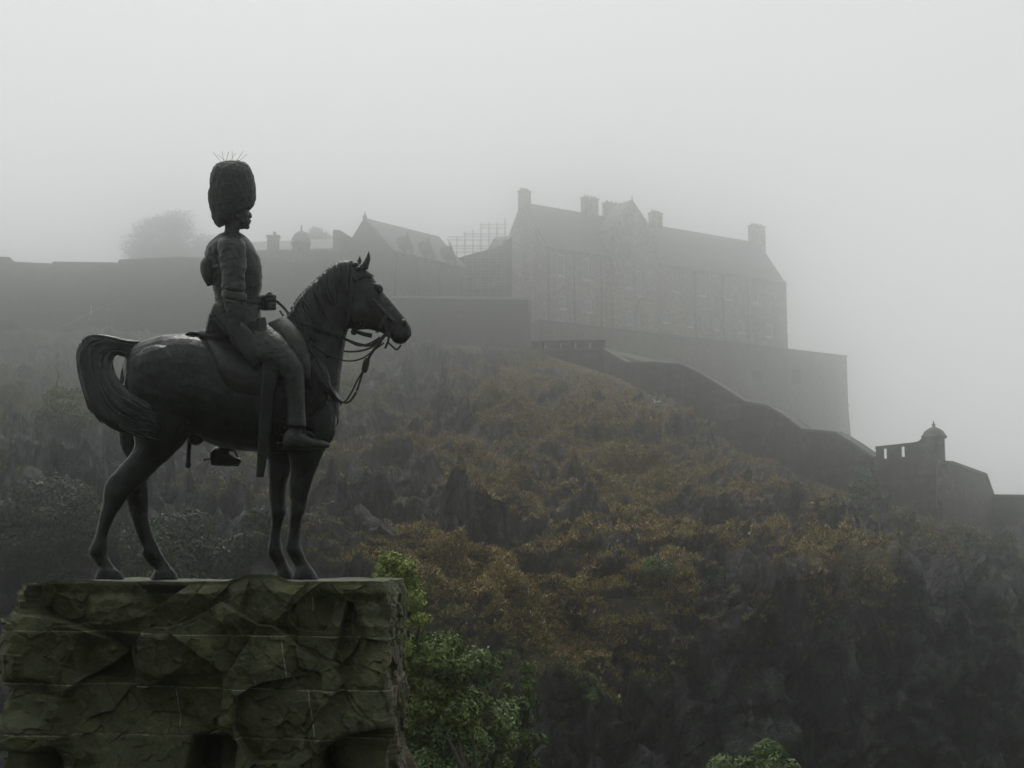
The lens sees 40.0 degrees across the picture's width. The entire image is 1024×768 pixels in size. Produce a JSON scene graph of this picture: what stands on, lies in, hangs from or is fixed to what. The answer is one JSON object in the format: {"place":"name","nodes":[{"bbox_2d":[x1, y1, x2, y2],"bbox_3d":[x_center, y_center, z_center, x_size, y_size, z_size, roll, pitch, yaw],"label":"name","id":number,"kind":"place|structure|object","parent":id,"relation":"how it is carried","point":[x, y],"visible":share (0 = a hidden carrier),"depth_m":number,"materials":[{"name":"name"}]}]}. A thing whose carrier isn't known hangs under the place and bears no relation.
{"place":"outdoors","nodes":[
{"label":"outdoors","id":0,"kind":"place"},
{"bbox_2d":[252,232,332,263],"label":"range","id":1,"kind":"structure","parent":0,"point":[273,247],"depth_m":366.80,"materials":[{"name":"stone"}]},
{"bbox_2d":[458,235,512,296],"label":"sheeted building","id":2,"kind":"structure","parent":0,"point":[506,254],"depth_m":375.56,"materials":[{"name":"stone"}]},
{"bbox_2d":[438,224,506,296],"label":"scaffolding","id":3,"kind":"object","parent":2,"relation":"attached to","point":[480,272],"visible":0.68,"depth_m":370.70,"materials":[{"name":"metal"}]},
{"bbox_2d":[476,278,481,286],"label":"window","id":4,"kind":"structure","parent":2,"relation":"in","point":[477,279],"depth_m":369.74,"materials":[{"name":"grey glass"}]},
{"bbox_2d":[492,277,497,286],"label":"window","id":5,"kind":"structure","parent":2,"relation":"in","point":[494,279],"depth_m":370.51,"materials":[{"name":"grey glass"}]},
{"bbox_2d":[0,322,1023,767],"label":"castle rock","id":6,"kind":"object","parent":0,"point":[820,696],"visible":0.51,"depth_m":85.50,"materials":[{"name":"grey stone"}]},
{"bbox_2d":[0,320,22,331],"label":"terrace wall","id":7,"kind":"structure","parent":6,"relation":"on","point":[6,326],"depth_m":291.94,"materials":[{"name":"stone"}]},
{"bbox_2d":[34,363,91,430],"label":"shrub","id":8,"kind":"object","parent":6,"relation":"on","point":[59,403],"visible":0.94,"depth_m":118.43,"materials":[{"name":"green plant"}]},
{"bbox_2d":[0,472,126,583],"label":"broadleaf tree","id":9,"kind":"object","parent":6,"relation":"on","point":[58,523],"visible":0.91,"depth_m":81.17,"materials":[{"name":"green plant"}]},
{"bbox_2d":[115,508,246,578],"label":"broadleaf tree","id":10,"kind":"object","parent":6,"relation":"on","point":[186,548],"visible":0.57,"depth_m":80.35,"materials":[{"name":"green plant"}]},
{"bbox_2d":[0,256,387,340],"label":"curtain wall","id":11,"kind":"structure","parent":6,"relation":"on","point":[169,295],"depth_m":338.31,"materials":[{"name":"stone"}]},
{"bbox_2d":[291,225,310,262],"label":"domed turret","id":12,"kind":"object","parent":11,"relation":"on","point":[301,242],"visible":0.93,"depth_m":357.26,"materials":[{"name":"stone"}]},
{"bbox_2d":[228,504,288,567],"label":"shrub","id":13,"kind":"object","parent":6,"relation":"on","point":[247,547],"visible":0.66,"depth_m":78.09,"materials":[{"name":"green plant"}]},
{"bbox_2d":[391,296,531,349],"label":"retaining wall","id":14,"kind":"structure","parent":6,"relation":"on","point":[493,322],"depth_m":325.81,"materials":[{"name":"stone"}]},
{"bbox_2d":[494,634,519,663],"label":"shrub","id":15,"kind":"object","parent":6,"relation":"on","point":[505,655],"visible":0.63,"depth_m":76.23,"materials":[{"name":"green plant"}]},
{"bbox_2d":[0,326,1023,756],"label":"bracken","id":16,"kind":"object","parent":6,"relation":"on","point":[494,566],"visible":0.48,"depth_m":86.57,"materials":[{"name":"brown plant"}]},
{"bbox_2d":[0,324,1023,767],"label":"grass","id":17,"kind":"structure","parent":6,"relation":"on","point":[550,658],"depth_m":80.81,"materials":[{"name":"green plant"}]},
{"bbox_2d":[578,664,599,702],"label":"shrub","id":18,"kind":"object","parent":6,"relation":"on","point":[591,695],"visible":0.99,"depth_m":73.89,"materials":[{"name":"green plant"}]},
{"bbox_2d":[531,340,681,404],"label":"rampart wall","id":19,"kind":"structure","parent":6,"relation":"on","point":[658,378],"depth_m":206.07,"materials":[{"name":"stone"}]},
{"bbox_2d":[602,598,663,621],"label":"revetment wall","id":20,"kind":"structure","parent":6,"relation":"on","point":[629,604],"depth_m":81.42,"materials":[{"name":"stone"}]},
{"bbox_2d":[611,350,663,362],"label":"lawn","id":21,"kind":"structure","parent":6,"relation":"on","point":[633,357],"depth_m":260.43,"materials":[{"name":"plant"}]},
{"bbox_2d":[637,550,677,577],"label":"shrub","id":22,"kind":"object","parent":6,"relation":"on","point":[654,567],"visible":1,"depth_m":80.63,"materials":[{"name":"green plant"}]},
{"bbox_2d":[531,319,850,435],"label":"bastion wall","id":23,"kind":"structure","parent":6,"relation":"on","point":[809,389],"depth_m":420.13,"materials":[{"name":"stone"}]},
{"bbox_2d":[509,188,787,348],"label":"barracks building","id":24,"kind":"structure","parent":23,"relation":"on","point":[625,265],"depth_m":402.53,"materials":[{"name":"stone"}]},
{"bbox_2d":[558,254,565,277],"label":"window","id":25,"kind":"structure","parent":24,"relation":"in","point":[560,256],"depth_m":386.73,"materials":[{"name":"grey glass"}]},
{"bbox_2d":[559,296,566,310],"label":"window","id":26,"kind":"structure","parent":24,"relation":"in","point":[562,298],"depth_m":385.69,"materials":[{"name":"grey glass"}]},
{"bbox_2d":[582,258,589,281],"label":"window","id":27,"kind":"structure","parent":24,"relation":"in","point":[585,260],"depth_m":391.38,"materials":[{"name":"grey glass"}]},
{"bbox_2d":[586,300,592,313],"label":"window","id":28,"kind":"structure","parent":24,"relation":"in","point":[588,302],"depth_m":390.62,"materials":[{"name":"grey glass"}]},
{"bbox_2d":[625,263,632,288],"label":"window","id":29,"kind":"structure","parent":24,"relation":"in","point":[628,266],"depth_m":398.13,"materials":[{"name":"grey glass"}]},
{"bbox_2d":[627,311,633,325],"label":"window","id":30,"kind":"structure","parent":24,"relation":"in","point":[629,313],"depth_m":396.77,"materials":[{"name":"grey glass"}]},
{"bbox_2d":[637,270,642,296],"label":"window","id":31,"kind":"structure","parent":24,"relation":"in","point":[639,282],"depth_m":400.08,"materials":[{"name":"grey glass"}]},
{"bbox_2d":[638,322,641,330],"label":"window","id":32,"kind":"structure","parent":24,"relation":"in","point":[639,323],"depth_m":398.52,"materials":[{"name":"grey glass"}]},
{"bbox_2d":[663,311,669,323],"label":"window","id":33,"kind":"structure","parent":24,"relation":"in","point":[665,313],"depth_m":405.78,"materials":[{"name":"grey glass"}]},
{"bbox_2d":[672,269,680,293],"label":"window","id":34,"kind":"structure","parent":24,"relation":"in","point":[675,272],"depth_m":409.47,"materials":[{"name":"grey glass"}]},
{"bbox_2d":[687,316,694,327],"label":"window","id":35,"kind":"structure","parent":24,"relation":"in","point":[690,318],"depth_m":410.97,"materials":[{"name":"grey glass"}]},
{"bbox_2d":[699,271,707,297],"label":"window","id":36,"kind":"structure","parent":24,"relation":"in","point":[702,276],"depth_m":415.10,"materials":[{"name":"grey glass"}]},
{"bbox_2d":[713,318,720,330],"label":"window","id":37,"kind":"structure","parent":24,"relation":"in","point":[715,320],"depth_m":416.42,"materials":[{"name":"grey glass"}]},
{"bbox_2d":[725,277,732,300],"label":"window","id":38,"kind":"structure","parent":24,"relation":"in","point":[728,283],"depth_m":420.82,"materials":[{"name":"grey glass"}]},
{"bbox_2d":[738,321,745,333],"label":"window","id":39,"kind":"structure","parent":24,"relation":"in","point":[740,323],"depth_m":421.95,"materials":[{"name":"grey glass"}]},
{"bbox_2d":[751,280,758,303],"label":"window","id":40,"kind":"structure","parent":24,"relation":"in","point":[754,284],"depth_m":426.61,"materials":[{"name":"grey glass"}]},
{"bbox_2d":[766,324,773,337],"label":"window","id":41,"kind":"structure","parent":24,"relation":"in","point":[768,326],"depth_m":428.28,"materials":[{"name":"grey glass"}]},
{"bbox_2d":[706,563,726,589],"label":"shrub","id":42,"kind":"object","parent":6,"relation":"on","point":[719,573],"visible":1,"depth_m":82.66,"materials":[{"name":"green plant"}]},
{"bbox_2d":[681,364,875,497],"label":"rampart wall","id":43,"kind":"structure","parent":6,"relation":"on","point":[797,446],"depth_m":172.38,"materials":[{"name":"stone"}]},
{"bbox_2d":[846,465,882,503],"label":"shrub","id":44,"kind":"object","parent":6,"relation":"on","point":[858,490],"visible":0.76,"depth_m":135.53,"materials":[{"name":"green plant"}]},
{"bbox_2d":[874,438,993,536],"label":"corner bastion","id":45,"kind":"object","parent":6,"relation":"on","point":[962,493],"visible":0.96,"depth_m":147.62,"materials":[{"name":"stone"}]},
{"bbox_2d":[921,421,947,470],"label":"sentry turret","id":46,"kind":"object","parent":45,"relation":"on","point":[933,436],"visible":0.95,"depth_m":144.49,"materials":[{"name":"stone"}]},
{"bbox_2d":[992,494,1023,532],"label":"boundary wall","id":47,"kind":"structure","parent":6,"relation":"on","point":[1008,509],"depth_m":163.18,"materials":[{"name":"stone"}]},
{"bbox_2d":[0,0,1023,494],"label":"sky","id":48,"kind":"structure","parent":0,"point":[877,146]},
{"bbox_3d":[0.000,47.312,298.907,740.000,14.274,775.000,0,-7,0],"label":"ground","id":49,"kind":"structure","parent":0,"visible":0},
{"bbox_2d":[0,574,417,767],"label":"rock pedestal","id":50,"kind":"object","parent":49,"relation":"on","point":[259,671],"visible":1,"depth_m":11.54,"materials":[{"name":"stone"}]},
{"bbox_2d":[76,152,411,579],"bbox_3d":[-2.397,-0.205,12.626,2.992,3.895,1.028,0,-7,0],"label":"equestrian statue","id":51,"kind":"object","parent":50,"relation":"on","point":[238,372],"visible":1,"depth_m":12.36,"materials":[{"name":"brown metal"}]},
{"bbox_2d":[372,549,431,750],"bbox_3d":[-2.104,7.537,26.194,1.276,8.855,1.422,0,-7,0],"label":"broadleaf tree","id":52,"kind":"object","parent":49,"relation":"on","point":[392,564],"visible":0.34,"depth_m":26.44,"materials":[{"name":"green plant"}]},
{"bbox_2d":[404,631,484,764],"bbox_3d":[-1.422,8.352,26.527,1.832,7.326,2.586,0,-7,0],"label":"broadleaf tree","id":53,"kind":"object","parent":49,"relation":"on","point":[441,689],"visible":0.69,"depth_m":25.99,"materials":[{"name":"green plant"}]},
{"bbox_2d":[405,716,494,767],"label":"broadleaf tree","id":54,"kind":"object","parent":49,"relation":"on","point":[425,756],"visible":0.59,"depth_m":25.69,"materials":[{"name":"green plant"}]},
{"bbox_2d":[462,645,521,767],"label":"broadleaf tree","id":55,"kind":"object","parent":49,"relation":"on","point":[499,716],"visible":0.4,"depth_m":38.60,"materials":[{"name":"green plant"}]},
{"bbox_2d":[495,662,549,767],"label":"broadleaf tree","id":56,"kind":"object","parent":49,"relation":"on","point":[531,742],"visible":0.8,"depth_m":40.92,"materials":[{"name":"green plant"}]},
{"bbox_2d":[706,737,800,767],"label":"broadleaf tree","id":57,"kind":"object","parent":49,"relation":"on","point":[769,754],"visible":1,"depth_m":44.63,"materials":[{"name":"green plant"}]},
{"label":"courtyard","id":58,"kind":"structure","parent":0,"visible":0},
{"bbox_2d":[118,208,214,258],"bbox_3d":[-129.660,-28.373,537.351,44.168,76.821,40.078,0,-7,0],"label":"distant tree","id":59,"kind":"object","parent":58,"relation":"on","point":[169,241],"visible":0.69,"depth_m":532.88,"materials":[{"name":"green plant"}]},
{"bbox_2d":[306,225,332,250],"bbox_3d":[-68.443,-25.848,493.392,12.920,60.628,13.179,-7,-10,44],"label":"distant tree","id":60,"kind":"object","parent":58,"relation":"on","point":[317,234],"visible":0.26,"depth_m":493.86,"materials":[{"name":"grey plant"}]},
{"bbox_2d":[337,212,466,299],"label":"great hall","id":61,"kind":"structure","parent":58,"relation":"on","point":[415,263],"depth_m":351.40,"materials":[{"name":"stone"}]},
{"bbox_2d":[332,230,351,263],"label":"stair block","id":62,"kind":"structure","parent":61,"relation":"on","point":[341,240],"depth_m":359.31,"materials":[{"name":"stone"}]}
]}

